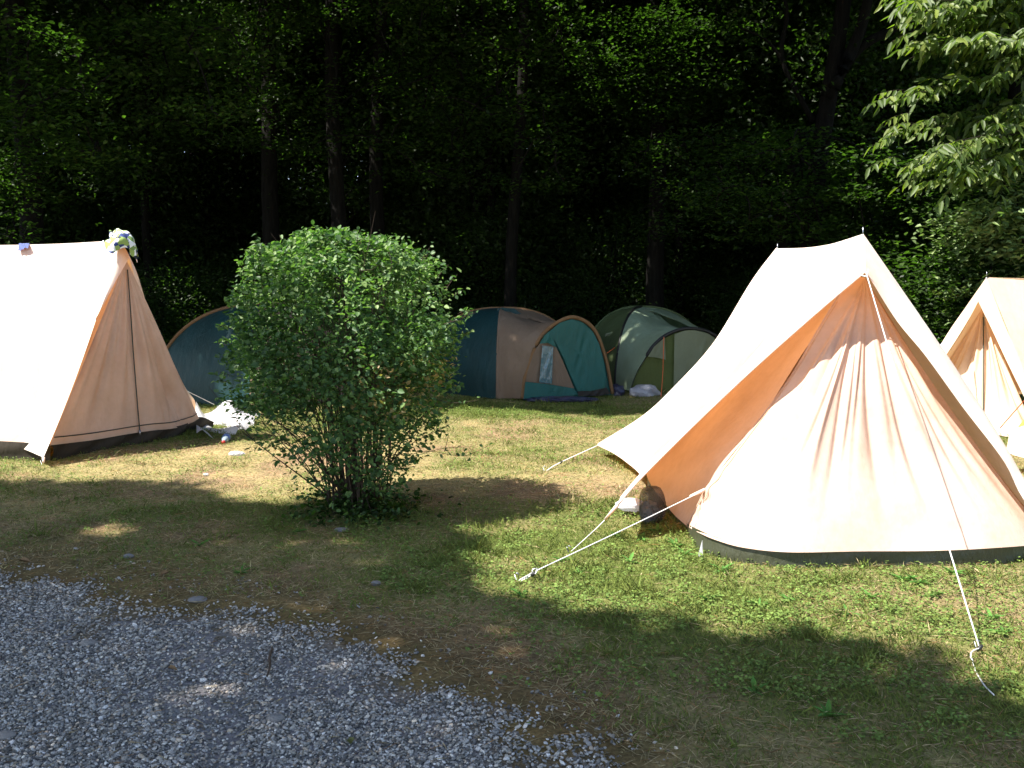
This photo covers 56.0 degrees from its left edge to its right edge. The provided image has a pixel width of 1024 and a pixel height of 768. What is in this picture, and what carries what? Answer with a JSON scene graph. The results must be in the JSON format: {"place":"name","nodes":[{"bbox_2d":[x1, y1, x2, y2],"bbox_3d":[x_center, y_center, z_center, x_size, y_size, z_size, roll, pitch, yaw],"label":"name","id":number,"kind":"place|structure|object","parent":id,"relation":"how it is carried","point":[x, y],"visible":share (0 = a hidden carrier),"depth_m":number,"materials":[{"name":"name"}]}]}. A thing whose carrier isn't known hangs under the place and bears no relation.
{"place":"outdoors","nodes":[
{"label":"outdoors","id":0,"kind":"place"},
{"bbox_2d":[0,541,685,767],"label":"gravel","id":1,"kind":"structure","parent":0,"point":[158,734],"depth_m":3.67,"materials":[{"name":"grey gravel"}]},
{"bbox_2d":[0,730,15,740],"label":"stone","id":2,"kind":"object","parent":1,"relation":"on","point":[5,735],"visible":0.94,"depth_m":3.43,"materials":[{"name":"grey stone"}]},
{"bbox_2d":[80,639,97,645],"bbox_3d":[-1.888,1.154,4.293,0.078,0.031,0.054,0,6,0],"label":"stone","id":3,"kind":"object","parent":1,"relation":"on","point":[91,642],"visible":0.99,"depth_m":4.28,"materials":[{"name":"grey stone"}]},
{"bbox_2d":[168,665,177,670],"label":"fallen leaf","id":4,"kind":"object","parent":1,"relation":"on","point":[173,667],"visible":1,"depth_m":3.99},
{"bbox_2d":[266,647,272,676],"bbox_3d":[-1.027,1.173,4.082,0.017,0.018,0.313,-1,6,-11],"label":"stick","id":5,"kind":"object","parent":1,"relation":"on","point":[269,657],"visible":1,"depth_m":4.07,"materials":[{"name":"wood"}]},
{"bbox_2d":[266,713,284,721],"bbox_3d":[-0.872,1.234,3.554,0.069,0.031,0.054,0,6,0],"label":"stone","id":6,"kind":"object","parent":1,"relation":"on","point":[276,717],"visible":0.98,"depth_m":3.54,"materials":[{"name":"grey stone"}]},
{"bbox_2d":[343,737,353,743],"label":"fallen leaf","id":7,"kind":"object","parent":1,"relation":"on","point":[350,740],"visible":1,"depth_m":3.38,"materials":[{"name":"green plant"}]},
{"bbox_2d":[0,358,1023,767],"bbox_3d":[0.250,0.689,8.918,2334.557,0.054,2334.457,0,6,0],"label":"ground","id":8,"kind":"structure","parent":0,"point":[410,644],"depth_m":4.68,"materials":[{"name":"green plant"}]},
{"bbox_2d":[19,557,30,561],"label":"fallen leaf","id":9,"kind":"object","parent":8,"relation":"on","point":[24,559],"visible":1,"depth_m":5.53,"materials":[{"name":"brown plant"}]},
{"bbox_2d":[0,0,97,244],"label":"tall tree","id":10,"kind":"object","parent":8,"relation":"on","point":[32,217],"visible":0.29,"depth_m":15.09,"materials":[{"name":"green plant"}]},
{"bbox_2d":[0,144,99,244],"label":"overhanging branch","id":11,"kind":"object","parent":10,"relation":"attached to","point":[10,184],"visible":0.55,"depth_m":13.40,"materials":[{"name":"green plant"}]},
{"bbox_2d":[0,0,312,179],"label":"overhanging branch","id":12,"kind":"object","parent":10,"relation":"attached to","point":[156,36],"visible":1,"depth_m":12.75,"materials":[{"name":"green plant"}]},
{"bbox_2d":[0,0,129,243],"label":"woodland tree","id":13,"kind":"object","parent":8,"relation":"on","point":[6,150],"visible":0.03,"depth_m":21.96,"materials":[{"name":"green plant"}]},
{"bbox_2d":[2,200,141,261],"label":"undergrowth shrub","id":14,"kind":"object","parent":8,"relation":"on","point":[65,231],"visible":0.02,"depth_m":20.89,"materials":[{"name":"green plant"}]},
{"bbox_2d":[0,13,143,186],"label":"woodland tree","id":15,"kind":"object","parent":8,"relation":"on","point":[93,140],"depth_m":27.01,"materials":[{"name":"green plant"}]},
{"bbox_2d":[0,0,215,288],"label":"woodland tree","id":16,"kind":"object","parent":8,"relation":"on","point":[58,220],"visible":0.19,"depth_m":20.25,"materials":[{"name":"green plant"}]},
{"bbox_2d":[0,240,219,464],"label":"ridge tent","id":17,"kind":"object","parent":8,"relation":"on","point":[87,365],"visible":0.98,"depth_m":9.33,"materials":[{"name":"fabric"}]},
{"bbox_2d":[18,243,28,250],"bbox_3d":[-4.877,-1.368,9.621,0.108,0.082,0.242,-3,6,-23],"label":"cloth","id":18,"kind":"object","parent":17,"relation":"hanging from","point":[23,245],"visible":1,"depth_m":9.59,"materials":[{"name":"fabric"}]},
{"bbox_2d":[104,228,137,261],"bbox_3d":[-3.782,-1.344,9.362,0.282,0.333,0.563,-1,6,-14],"label":"beach towel","id":19,"kind":"object","parent":17,"relation":"on","point":[118,239],"visible":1,"depth_m":9.15,"materials":[{"name":"fabric"}]},
{"bbox_2d":[123,553,133,558],"bbox_3d":[-2.245,1.008,5.640,0.064,0.031,0.043,0,6,0],"label":"stone","id":20,"kind":"object","parent":8,"relation":"on","point":[130,555],"visible":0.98,"depth_m":5.63,"materials":[{"name":"grey stone"}]},
{"bbox_2d":[45,193,261,335],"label":"undergrowth shrub","id":21,"kind":"object","parent":8,"relation":"on","point":[166,230],"visible":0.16,"depth_m":20.87,"materials":[{"name":"green plant"}]},
{"bbox_2d":[6,0,310,265],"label":"woodland tree","id":22,"kind":"object","parent":8,"relation":"on","point":[166,197],"visible":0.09,"depth_m":22.70,"materials":[{"name":"green plant"}]},
{"bbox_2d":[0,0,324,308],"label":"woodland tree","id":23,"kind":"object","parent":8,"relation":"on","point":[152,136],"visible":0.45,"depth_m":18.84,"materials":[{"name":"green plant"}]},
{"bbox_2d":[53,38,302,271],"bbox_3d":[-9.845,-6.646,27.959,8.785,10.910,9.364,-1,6,-8],"label":"woodland tree","id":24,"kind":"object","parent":8,"relation":"on","point":[171,163],"visible":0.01,"depth_m":26.33,"materials":[{"name":"green plant"}]},
{"bbox_2d":[135,238,237,345],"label":"undergrowth shrub","id":25,"kind":"object","parent":8,"relation":"on","point":[160,303],"visible":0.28,"depth_m":17.48,"materials":[{"name":"green plant"}]},
{"bbox_2d":[35,0,348,300],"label":"tall tree","id":26,"kind":"object","parent":8,"relation":"on","point":[270,215],"visible":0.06,"depth_m":17.64,"materials":[{"name":"green plant"}]},
{"bbox_2d":[187,596,207,602],"bbox_3d":[-1.589,1.090,4.869,0.099,0.031,0.075,0,6,0],"label":"stone","id":27,"kind":"object","parent":8,"relation":"on","point":[197,599],"visible":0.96,"depth_m":4.85,"materials":[{"name":"grey stone"}]},
{"bbox_2d":[221,432,230,443],"bbox_3d":[-2.905,0.553,9.756,0.082,0.093,0.256,-1,6,-7],"label":"water bottle","id":28,"kind":"object","parent":8,"relation":"on","point":[225,437],"visible":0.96,"depth_m":9.72,"materials":[{"name":"blue"}]},
{"bbox_2d":[195,400,257,437],"bbox_3d":[-3.226,0.397,11.009,0.750,0.321,2.068,-2,6,-19],"label":"plastic sheet","id":29,"kind":"object","parent":8,"relation":"on","point":[218,414],"visible":0.57,"depth_m":11.02,"materials":[{"name":"white plastic"}]},
{"bbox_2d":[228,451,244,455],"bbox_3d":[-2.586,0.654,9.052,0.154,0.055,0.088,0,6,0],"label":"paper scrap","id":30,"kind":"object","parent":8,"relation":"on","point":[238,453],"visible":0.96,"depth_m":9.02,"materials":[{"name":"white paper"}]},
{"bbox_2d":[119,132,367,312],"bbox_3d":[-6.996,-3.334,25.206,8.770,6.186,8.957,3,7,28],"label":"undergrowth shrub","id":31,"kind":"object","parent":8,"relation":"on","point":[255,182],"visible":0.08,"depth_m":23.50,"materials":[{"name":"green plant"}]},
{"bbox_2d":[120,37,366,266],"bbox_3d":[-6.980,-6.448,26.702,9.245,10.771,8.674,2,6,15],"label":"woodland tree","id":32,"kind":"object","parent":8,"relation":"on","point":[241,178],"visible":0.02,"depth_m":24.78,"materials":[{"name":"green plant"}]},
{"bbox_2d":[136,220,358,333],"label":"undergrowth shrub","id":33,"kind":"object","parent":8,"relation":"on","point":[219,267],"visible":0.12,"depth_m":20.48,"materials":[{"name":"green plant"}]},
{"bbox_2d":[123,17,398,289],"bbox_3d":[-6.444,-6.172,25.324,8.490,10.496,8.055,2,6,15],"label":"woodland tree","id":34,"kind":"object","parent":8,"relation":"on","point":[256,223],"visible":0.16,"depth_m":23.45,"materials":[{"name":"green plant"}]},
{"bbox_2d":[167,302,364,407],"bbox_3d":[-3.546,-0.480,13.644,2.193,1.357,2.235,5,8,41],"label":"dome tent","id":35,"kind":"object","parent":8,"relation":"on","point":[193,348],"visible":0.15,"depth_m":13.05,"materials":[{"name":"teal fabric"}]},
{"bbox_2d":[150,238,411,335],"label":"undergrowth shrub","id":36,"kind":"object","parent":8,"relation":"on","point":[228,284],"visible":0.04,"depth_m":18.03,"materials":[{"name":"green plant"}]},
{"bbox_2d":[113,0,504,275],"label":"woodland tree","id":37,"kind":"object","parent":8,"relation":"on","point":[352,189],"visible":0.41,"depth_m":18.47,"materials":[{"name":"green plant"}]},
{"bbox_2d":[239,165,432,315],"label":"undergrowth shrub","id":38,"kind":"object","parent":8,"relation":"on","point":[365,216],"depth_m":28.41,"materials":[{"name":"green plant"}]},
{"bbox_2d":[325,0,349,323],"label":"tall tree","id":39,"kind":"object","parent":8,"relation":"on","point":[337,193],"visible":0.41,"depth_m":16.54,"materials":[{"name":"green plant"}]},
{"bbox_2d":[104,0,516,163],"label":"overhanging branch","id":40,"kind":"object","parent":39,"relation":"attached to","point":[315,20],"visible":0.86,"depth_m":15.18,"materials":[{"name":"green plant"}]},
{"bbox_2d":[334,527,348,531],"bbox_3d":[-1.112,0.952,6.288,0.097,0.030,0.064,0,6,0],"label":"stone","id":41,"kind":"object","parent":8,"relation":"on","point":[339,529],"visible":0.87,"depth_m":6.27,"materials":[{"name":"grey stone"}]},
{"bbox_2d":[220,167,465,306],"bbox_3d":[-3.689,-2.471,22.019,6.914,4.775,6.769,-1,6,-9],"label":"undergrowth shrub","id":42,"kind":"object","parent":8,"relation":"on","point":[314,215],"visible":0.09,"depth_m":21.16,"materials":[{"name":"green plant"}]},
{"bbox_2d":[172,0,516,199],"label":"woodland tree","id":43,"kind":"object","parent":8,"relation":"on","point":[349,41],"visible":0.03,"depth_m":23.30,"materials":[{"name":"green plant"}]},
{"bbox_2d":[206,215,492,525],"bbox_3d":[-1.192,-0.063,6.732,1.846,2.193,1.738,-2,6,-18],"label":"snowberry bush","id":44,"kind":"object","parent":8,"relation":"on","point":[321,250],"visible":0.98,"depth_m":6.41,"materials":[{"name":"green plant"}]},
{"bbox_2d":[275,473,461,528],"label":"ground ivy","id":45,"kind":"object","parent":8,"relation":"on","point":[394,513],"visible":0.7,"depth_m":6.66,"materials":[{"name":"green plant"}]},
{"bbox_2d":[371,580,380,585],"bbox_3d":[-0.729,1.067,5.155,0.054,0.030,0.044,0,6,0],"label":"stone","id":46,"kind":"object","parent":8,"relation":"on","point":[375,582],"visible":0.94,"depth_m":5.14,"materials":[{"name":"grey stone"}]},
{"bbox_2d":[284,19,477,301],"bbox_3d":[-3.204,-6.946,28.656,9.158,11.374,9.762,-3,7,-27],"label":"woodland tree","id":47,"kind":"object","parent":8,"relation":"on","point":[386,172],"depth_m":27.24,"materials":[{"name":"green plant"}]},
{"bbox_2d":[322,221,500,362],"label":"undergrowth shrub","id":48,"kind":"object","parent":8,"relation":"on","point":[453,306],"visible":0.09,"depth_m":17.94,"materials":[{"name":"green plant"}]},
{"bbox_2d":[339,0,529,366],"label":"tall tree","id":49,"kind":"object","parent":8,"relation":"on","point":[376,200],"visible":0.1,"depth_m":17.80,"materials":[{"name":"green plant"}]},
{"bbox_2d":[348,147,575,290],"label":"undergrowth shrub","id":50,"kind":"object","parent":8,"relation":"on","point":[410,201],"depth_m":28.62,"materials":[{"name":"green plant"}]},
{"bbox_2d":[323,149,611,314],"bbox_3d":[-1.112,-2.565,21.168,7.452,5.256,7.610,-2,6,-21],"label":"undergrowth shrub","id":51,"kind":"object","parent":8,"relation":"on","point":[446,186],"visible":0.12,"depth_m":19.96,"materials":[{"name":"green plant"}]},
{"bbox_2d":[320,0,646,316],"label":"woodland tree","id":52,"kind":"object","parent":8,"relation":"on","point":[488,240],"visible":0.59,"depth_m":18.91,"materials":[{"name":"green plant"}]},
{"bbox_2d":[353,0,649,285],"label":"woodland tree","id":53,"kind":"object","parent":8,"relation":"on","point":[508,157],"visible":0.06,"depth_m":23.48,"materials":[{"name":"green plant"}]},
{"bbox_2d":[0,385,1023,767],"bbox_3d":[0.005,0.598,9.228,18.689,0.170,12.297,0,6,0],"label":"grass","id":54,"kind":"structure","parent":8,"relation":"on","point":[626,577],"depth_m":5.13,"materials":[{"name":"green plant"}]},
{"bbox_2d":[0,400,1023,742],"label":"clover","id":55,"kind":"object","parent":8,"relation":"on","point":[792,630],"visible":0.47,"depth_m":4.89,"materials":[{"name":"green plant"}]},
{"bbox_2d":[0,407,1023,767],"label":"straw","id":56,"kind":"object","parent":8,"relation":"on","point":[394,621],"visible":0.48,"depth_m":4.95,"materials":[{"name":"beige plant"}]},
{"bbox_2d":[421,9,609,274],"bbox_3d":[-0.539,-6.787,27.508,8.663,11.288,9.130,2,6,15],"label":"woodland tree","id":57,"kind":"object","parent":8,"relation":"on","point":[535,163],"visible":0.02,"depth_m":26.22,"materials":[{"name":"green plant"}]},
{"bbox_2d":[421,307,613,399],"bbox_3d":[0.104,-0.517,14.482,2.075,1.279,2.724,-5,8,-43],"label":"dome tent","id":58,"kind":"object","parent":8,"relation":"on","point":[517,352],"visible":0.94,"depth_m":13.67,"materials":[{"name":"teal fabric"}]},
{"bbox_2d":[539,345,552,383],"bbox_3d":[0.479,-0.269,13.463,0.217,0.544,0.017,-2,6,-20],"label":"window","id":59,"kind":"structure","parent":58,"relation":"in","point":[546,367],"depth_m":13.46,"materials":[{"name":"clear plastic"}]},
{"bbox_2d":[550,320,605,390],"bbox_3d":[0.939,-0.404,13.661,0.914,1.025,0.020,-2,6,-22],"label":"door panel","id":60,"kind":"structure","parent":58,"relation":"in","point":[580,350],"depth_m":13.68,"materials":[{"name":"teal fabric"}]},
{"bbox_2d":[485,0,553,306],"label":"tall tree","id":61,"kind":"object","parent":8,"relation":"on","point":[510,290],"visible":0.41,"depth_m":17.22,"materials":[{"name":"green plant"}]},
{"bbox_2d":[331,0,642,206],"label":"overhanging branch","id":62,"kind":"object","parent":61,"relation":"attached to","point":[519,48],"visible":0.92,"depth_m":15.14,"materials":[{"name":"green plant"}]},
{"bbox_2d":[525,396,599,402],"bbox_3d":[0.685,0.215,13.319,1.078,0.091,0.349,0,6,0],"label":"tarpaulin","id":63,"kind":"object","parent":8,"relation":"on","point":[568,398],"visible":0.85,"depth_m":13.22,"materials":[{"name":"blue plastic"}]},
{"bbox_2d":[462,83,667,281],"bbox_3d":[1.091,-5.172,31.124,13.652,9.428,13.367,3,6,25],"label":"undergrowth shrub","id":64,"kind":"object","parent":8,"relation":"on","point":[583,173],"depth_m":28.00,"materials":[{"name":"green plant"}]},
{"bbox_2d":[190,524,1009,715],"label":"weeds","id":65,"kind":"object","parent":8,"relation":"on","point":[827,708],"visible":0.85,"depth_m":4.97,"materials":[{"name":"green plant"}]},
{"bbox_2d":[609,384,624,395],"bbox_3d":[1.528,0.107,14.087,0.252,0.229,0.196,0,6,0],"label":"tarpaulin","id":66,"kind":"object","parent":8,"relation":"on","point":[619,390],"visible":0.59,"depth_m":14.01,"materials":[{"name":"blue plastic"}]},
{"bbox_2d":[615,498,642,511],"bbox_3d":[0.826,0.842,6.720,0.213,0.099,0.143,0,6,0],"label":"plastic bag","id":67,"kind":"object","parent":8,"relation":"on","point":[630,504],"visible":0.81,"depth_m":6.67,"materials":[{"name":"white plastic"}]},
{"bbox_2d":[507,9,781,252],"bbox_3d":[3.884,-6.971,27.303,10.050,11.709,9.429,4,7,36],"label":"woodland tree","id":68,"kind":"object","parent":8,"relation":"on","point":[604,173],"visible":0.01,"depth_m":25.82,"materials":[{"name":"green plant"}]},
{"bbox_2d":[629,384,660,396],"bbox_3d":[1.940,0.131,13.991,0.485,0.262,0.342,0,6,0],"label":"plastic sheet","id":69,"kind":"object","parent":8,"relation":"on","point":[645,390],"visible":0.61,"depth_m":13.89,"materials":[{"name":"white plastic"}]},
{"bbox_2d":[639,486,665,523],"bbox_3d":[0.943,0.818,6.469,0.183,0.276,0.179,0,6,0],"label":"net bag","id":70,"kind":"object","parent":8,"relation":"on","point":[654,504],"visible":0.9,"depth_m":6.42,"materials":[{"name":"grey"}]},
{"bbox_2d":[595,305,717,395],"bbox_3d":[2.347,-0.607,15.574,2.332,1.295,2.993,-4,7,-31],"label":"dome tent","id":71,"kind":"object","parent":8,"relation":"on","point":[661,348],"visible":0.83,"depth_m":14.60,"materials":[{"name":"green fabric"}]},
{"bbox_2d":[674,330,715,385],"bbox_3d":[2.948,-0.342,14.496,1.044,0.942,0.021,-1,6,-6],"label":"door panel","id":72,"kind":"structure","parent":71,"relation":"in","point":[690,346],"depth_m":14.45,"materials":[{"name":"green fabric"}]},
{"bbox_2d":[534,17,785,307],"bbox_3d":[3.823,-5.674,24.779,7.367,9.599,7.764,-1,6,-13],"label":"woodland tree","id":73,"kind":"object","parent":8,"relation":"on","point":[615,196],"visible":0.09,"depth_m":23.35,"materials":[{"name":"green plant"}]},
{"bbox_2d":[533,119,795,273],"bbox_3d":[4.007,-5.152,30.695,13.459,9.493,13.746,5,7,37],"label":"undergrowth shrub","id":74,"kind":"object","parent":8,"relation":"on","point":[629,193],"depth_m":28.11,"materials":[{"name":"green plant"}]},
{"bbox_2d":[512,0,819,314],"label":"woodland tree","id":75,"kind":"object","parent":8,"relation":"on","point":[676,121],"visible":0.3,"depth_m":19.59,"materials":[{"name":"green plant"}]},
{"bbox_2d":[529,0,827,307],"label":"tall tree","id":76,"kind":"object","parent":8,"relation":"on","point":[654,291],"visible":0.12,"depth_m":17.78,"materials":[{"name":"green plant"}]},
{"bbox_2d":[537,0,771,135],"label":"overhanging branch","id":77,"kind":"object","parent":76,"relation":"attached to","point":[692,34],"visible":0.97,"depth_m":16.39,"materials":[{"name":"green plant"}]},
{"bbox_2d":[670,240,772,334],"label":"undergrowth shrub","id":78,"kind":"object","parent":8,"relation":"on","point":[726,313],"visible":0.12,"depth_m":18.26,"materials":[{"name":"green plant"}]},
{"bbox_2d":[630,1,904,235],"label":"woodland tree","id":79,"kind":"object","parent":8,"relation":"on","point":[771,102],"visible":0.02,"depth_m":25.82,"materials":[{"name":"green plant"}]},
{"bbox_2d":[514,227,1023,694],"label":"ridge tent","id":80,"kind":"object","parent":8,"relation":"on","point":[820,405],"visible":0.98,"depth_m":5.99,"materials":[{"name":"fabric"}]},
{"bbox_2d":[687,278,1023,551],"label":"door panel","id":81,"kind":"structure","parent":80,"relation":"in","point":[834,464],"depth_m":5.81,"materials":[{"name":"fabric"}]},
{"bbox_2d":[642,218,931,334],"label":"undergrowth shrub","id":82,"kind":"object","parent":8,"relation":"on","point":[751,260],"visible":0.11,"depth_m":20.96,"materials":[{"name":"green plant"}]},
{"bbox_2d":[647,0,955,217],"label":"woodland tree","id":83,"kind":"object","parent":8,"relation":"on","point":[841,114],"visible":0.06,"depth_m":21.84,"materials":[{"name":"green plant"}]},
{"bbox_2d":[718,0,964,248],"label":"forked tree","id":84,"kind":"object","parent":8,"relation":"on","point":[839,62],"visible":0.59,"depth_m":15.51,"materials":[{"name":"green plant"}]},
{"bbox_2d":[568,126,894,253],"bbox_3d":[3.708,-3.270,16.183,5.670,2.141,3.700,0,6,0],"label":"overhanging branch","id":85,"kind":"object","parent":84,"relation":"attached to","point":[659,144],"visible":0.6,"depth_m":16.02,"materials":[{"name":"green plant"}]},
{"bbox_2d":[639,115,974,250],"bbox_3d":[4.673,-3.051,14.558,5.495,2.070,3.028,0,6,0],"label":"overhanging branch","id":86,"kind":"object","parent":84,"relation":"attached to","point":[729,186],"visible":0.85,"depth_m":14.40,"materials":[{"name":"green plant"}]},
{"bbox_2d":[677,0,1009,319],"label":"woodland tree","id":87,"kind":"object","parent":8,"relation":"on","point":[885,111],"visible":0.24,"depth_m":17.91,"materials":[{"name":"green plant"}]},
{"bbox_2d":[732,237,957,336],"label":"undergrowth shrub","id":88,"kind":"object","parent":8,"relation":"on","point":[922,298],"visible":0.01,"depth_m":17.53,"materials":[{"name":"green plant"}]},
{"bbox_2d":[779,4,952,236],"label":"woodland tree","id":89,"kind":"object","parent":8,"relation":"on","point":[872,142],"depth_m":25.70,"materials":[{"name":"green plant"}]},
{"bbox_2d":[763,2,1003,303],"bbox_3d":[10.012,-5.619,21.958,8.117,10.080,8.652,-6,8,-44],"label":"woodland tree","id":90,"kind":"object","parent":8,"relation":"on","point":[919,105],"visible":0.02,"depth_m":21.22,"materials":[{"name":"green plant"}]},
{"bbox_2d":[783,137,1023,309],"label":"wood edge shrub","id":91,"kind":"object","parent":8,"relation":"on","point":[884,239],"visible":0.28,"depth_m":14.28,"materials":[{"name":"green plant"}]},
{"bbox_2d":[786,0,1023,204],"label":"tall tree","id":92,"kind":"object","parent":8,"relation":"on","point":[1013,91],"visible":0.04,"depth_m":16.56,"materials":[{"name":"green plant"}]},
{"bbox_2d":[813,0,1009,192],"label":"woodland tree","id":93,"kind":"object","parent":8,"relation":"on","point":[1000,97],"visible":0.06,"depth_m":19.08,"materials":[{"name":"green plant"}]},
{"bbox_2d":[861,0,1023,232],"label":"walnut tree","id":94,"kind":"object","parent":8,"relation":"on","point":[988,43],"visible":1,"depth_m":11.67,"materials":[{"name":"green plant"}]},
{"bbox_2d":[889,243,996,331],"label":"undergrowth shrub","id":95,"kind":"object","parent":8,"relation":"on","point":[918,261],"visible":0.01,"depth_m":21.15,"materials":[{"name":"green plant"}]},
{"bbox_2d":[911,244,990,341],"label":"undergrowth shrub","id":96,"kind":"object","parent":8,"relation":"on","point":[940,286],"visible":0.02,"depth_m":18.65,"materials":[{"name":"green plant"}]},
{"bbox_2d":[881,239,1023,343],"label":"wood edge shrub","id":97,"kind":"object","parent":8,"relation":"on","point":[938,327],"visible":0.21,"depth_m":12.86,"materials":[{"name":"green plant"}]},
{"bbox_2d":[894,141,1023,325],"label":"hazel shrub","id":98,"kind":"object","parent":8,"relation":"on","point":[986,236],"visible":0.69,"depth_m":12.38,"materials":[{"name":"green plant"}]},
{"bbox_2d":[929,55,1007,260],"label":"woodland tree","id":99,"kind":"object","parent":8,"relation":"on","point":[979,96],"depth_m":19.54,"materials":[{"name":"green plant"}]},
{"bbox_2d":[940,272,1023,436],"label":"ridge tent","id":100,"kind":"object","parent":8,"relation":"on","point":[982,344],"visible":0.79,"depth_m":10.52,"materials":[{"name":"fabric"}]},
{"bbox_2d":[951,309,1023,436],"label":"door panel","id":101,"kind":"structure","parent":100,"relation":"in","point":[1002,398],"depth_m":10.52,"materials":[{"name":"fabric"}]},
{"bbox_2d":[1000,401,1023,457],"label":"ridge tent","id":102,"kind":"object","parent":8,"relation":"on","point":[1015,445],"visible":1,"depth_m":8.20,"materials":[{"name":"fabric"}]}
]}

